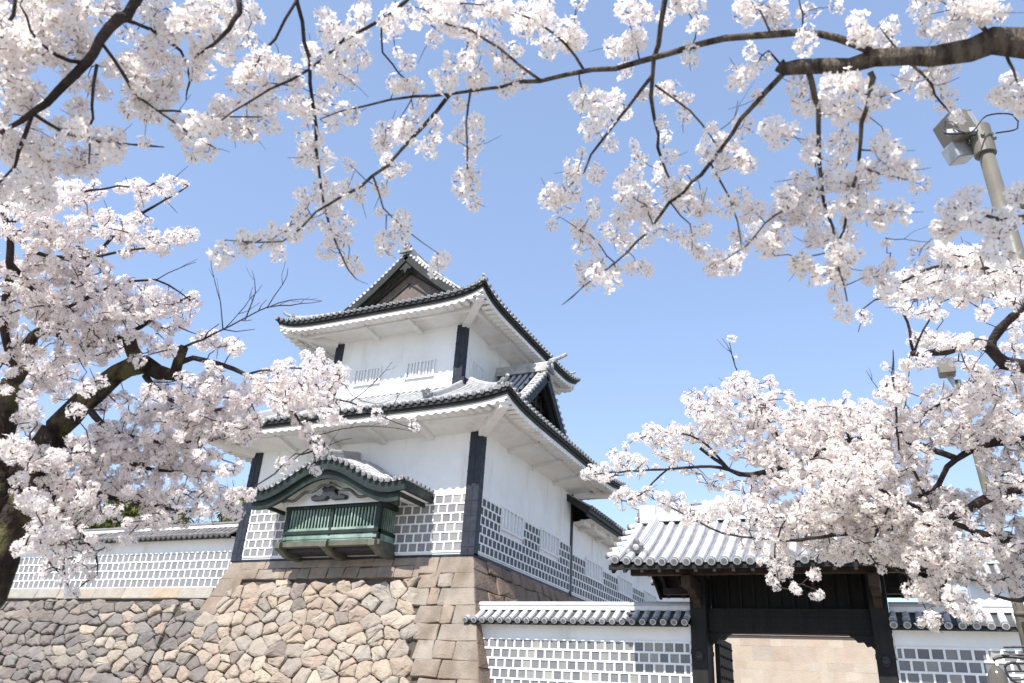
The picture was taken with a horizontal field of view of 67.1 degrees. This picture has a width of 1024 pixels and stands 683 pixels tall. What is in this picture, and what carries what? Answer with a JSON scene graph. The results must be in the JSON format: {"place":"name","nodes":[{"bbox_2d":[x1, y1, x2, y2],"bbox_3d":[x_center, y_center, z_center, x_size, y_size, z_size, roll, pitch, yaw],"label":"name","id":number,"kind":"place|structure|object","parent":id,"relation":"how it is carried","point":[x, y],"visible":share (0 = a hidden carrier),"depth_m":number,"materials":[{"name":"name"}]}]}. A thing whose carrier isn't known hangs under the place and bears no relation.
{"place":"outdoors","nodes":[
{"label":"outdoors","id":0,"kind":"place"},
{"bbox_2d":[26,497,95,531],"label":"evergreen tree","id":1,"kind":"object","parent":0,"point":[80,507],"visible":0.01,"depth_m":43.06,"materials":[{"name":"green plant"}]},
{"bbox_2d":[11,521,238,588],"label":"plaster wall","id":2,"kind":"structure","parent":0,"point":[196,555],"depth_m":27.96,"materials":[{"name":"paint"}]},
{"bbox_2d":[79,498,194,528],"bbox_3d":[-18.577,10.933,37.616,5.729,7.022,5.658,-8,-28,24],"label":"evergreen tree","id":3,"kind":"object","parent":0,"point":[130,510],"visible":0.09,"depth_m":36.88,"materials":[{"name":"green plant"}]},
{"bbox_2d":[134,480,210,522],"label":"bare tree","id":4,"kind":"object","parent":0,"point":[196,520],"visible":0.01,"depth_m":41.84,"materials":[{"name":"plant"}]},
{"bbox_2d":[212,488,244,521],"bbox_3d":[-11.003,9.845,34.139,5.358,6.866,5.588,-8,-28,24],"label":"evergreen tree","id":5,"kind":"object","parent":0,"point":[227,519],"depth_m":33.33,"materials":[{"name":"green plant"}]},
{"bbox_2d":[0,0,1023,634],"label":"sky","id":6,"kind":"structure","parent":0,"point":[634,350],"materials":[{"name":"blue"}]},
{"bbox_2d":[567,494,689,601],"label":"corridor building","id":7,"kind":"structure","parent":0,"point":[597,533],"depth_m":31.44,"materials":[{"name":"white paint"}]},
{"bbox_2d":[585,557,602,584],"bbox_3d":[3.317,9.263,31.106,0.074,0.730,2.000,-8,-28,24],"label":"window","id":8,"kind":"structure","parent":7,"relation":"in","point":[596,566],"depth_m":31.08,"materials":[{"name":"paint"}]},
{"bbox_2d":[617,575,632,598],"bbox_3d":[5.048,10.973,34.406,0.074,0.730,2.000,-8,-28,24],"label":"window","id":9,"kind":"structure","parent":7,"relation":"in","point":[623,584],"depth_m":34.34,"materials":[{"name":"paint"}]},
{"bbox_2d":[644,590,656,601],"bbox_3d":[6.779,12.684,37.706,0.074,0.730,2.000,-8,-28,24],"label":"window","id":10,"kind":"structure","parent":7,"relation":"in","point":[653,598],"depth_m":37.68,"materials":[{"name":"paint"}]},
{"bbox_2d":[605,484,965,682],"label":"castle gate","id":11,"kind":"structure","parent":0,"point":[718,579],"depth_m":18.25,"materials":[{"name":"black tile"}]},
{"bbox_2d":[715,640,733,682],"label":"door leaf","id":12,"kind":"structure","parent":11,"relation":"in","point":[723,650],"depth_m":19.02,"materials":[{"name":"black wood"}]},
{"bbox_2d":[965,557,1023,601],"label":"plaster wall","id":13,"kind":"structure","parent":0,"point":[976,593],"depth_m":22.53,"materials":[{"name":"paint"}]},
{"bbox_2d":[987,622,1023,682],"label":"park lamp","id":14,"kind":"object","parent":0,"point":[997,674],"visible":1,"depth_m":7.19,"materials":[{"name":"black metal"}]},
{"label":"ground","id":15,"kind":"structure","parent":0,"visible":0},
{"bbox_2d":[0,587,214,682],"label":"stone rampart","id":16,"kind":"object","parent":15,"relation":"on","point":[106,635],"visible":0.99,"depth_m":26.27,"materials":[{"name":"beige stone"}]},
{"bbox_2d":[0,166,419,608],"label":"cherry tree","id":17,"kind":"object","parent":15,"relation":"on","point":[33,477],"visible":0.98,"depth_m":4.53,"materials":[{"name":"white plant"}]},
{"bbox_2d":[0,0,426,278],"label":"cherry tree","id":18,"kind":"object","parent":15,"relation":"on","point":[30,43],"visible":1,"depth_m":2.73,"materials":[{"name":"white plant"}]},
{"bbox_2d":[140,556,584,682],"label":"stone rampart","id":19,"kind":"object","parent":15,"relation":"on","point":[383,620],"visible":0.73,"depth_m":22.68,"materials":[{"name":"beige stone"}]},
{"bbox_2d":[208,236,625,596],"bbox_3d":[-3.292,2.570,29.648,12.424,12.782,11.264,-8,-28,24],"label":"castle turret","id":20,"kind":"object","parent":19,"relation":"on","point":[486,460],"visible":0.91,"depth_m":25.63,"materials":[{"name":"white paint"}]},
{"bbox_2d":[352,366,381,386],"bbox_3d":[-5.386,1.311,28.687,1.200,0.680,0.074,-8,-28,24],"label":"window","id":21,"kind":"structure","parent":20,"relation":"in","point":[373,369],"depth_m":28.67,"materials":[{"name":"paint"}]},
{"bbox_2d":[404,358,435,379],"bbox_3d":[-3.306,1.000,27.757,1.200,0.680,0.074,-8,-28,24],"label":"window","id":22,"kind":"structure","parent":20,"relation":"in","point":[427,363],"depth_m":27.72,"materials":[{"name":"paint"}]},
{"bbox_2d":[469,359,484,380],"bbox_3d":[-1.272,1.183,27.947,0.074,0.800,1.000,-8,-28,24],"label":"window","id":23,"kind":"structure","parent":20,"relation":"in","point":[476,371],"depth_m":27.90,"materials":[{"name":"paint"}]},
{"bbox_2d":[501,506,524,539],"bbox_3d":[0.022,5.850,24.831,0.074,0.740,1.630,-8,-28,24],"label":"window","id":24,"kind":"structure","parent":20,"relation":"in","point":[517,517],"depth_m":24.80,"materials":[{"name":"paint"}]},
{"bbox_2d":[540,528,559,557],"bbox_3d":[1.337,7.149,27.338,0.074,0.740,1.660,-8,-28,24],"label":"window","id":25,"kind":"structure","parent":20,"relation":"in","point":[551,546],"depth_m":27.29,"materials":[{"name":"paint"}]},
{"bbox_2d":[462,601,692,682],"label":"plaster wall","id":26,"kind":"structure","parent":15,"relation":"on","point":[581,642],"depth_m":19.50,"materials":[{"name":"paint"}]},
{"bbox_2d":[206,0,1023,324],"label":"cherry tree","id":27,"kind":"object","parent":15,"relation":"on","point":[956,46],"visible":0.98,"depth_m":2.68,"materials":[{"name":"white plant"}]},
{"bbox_2d":[580,237,1023,632],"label":"cherry tree","id":28,"kind":"object","parent":15,"relation":"on","point":[847,507],"visible":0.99,"depth_m":5.42,"materials":[{"name":"white plant"}]},
{"bbox_2d":[713,634,893,682],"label":"masonry wall","id":29,"kind":"structure","parent":15,"relation":"on","point":[795,659],"depth_m":29.08,"materials":[{"name":"beige stone"}]},
{"bbox_2d":[888,602,1023,682],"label":"plaster wall","id":30,"kind":"structure","parent":15,"relation":"on","point":[957,650],"depth_m":16.23,"materials":[{"name":"paint"}]},
{"bbox_2d":[933,109,1023,306],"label":"floodlight pole","id":31,"kind":"object","parent":15,"relation":"on","point":[959,147],"visible":0.83,"depth_m":7.75,"materials":[{"name":"grey metal"}]},
{"bbox_2d":[936,357,1023,653],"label":"camera pole","id":32,"kind":"object","parent":15,"relation":"on","point":[946,370],"visible":0.46,"depth_m":10.57,"materials":[{"name":"grey metal"}]}
]}

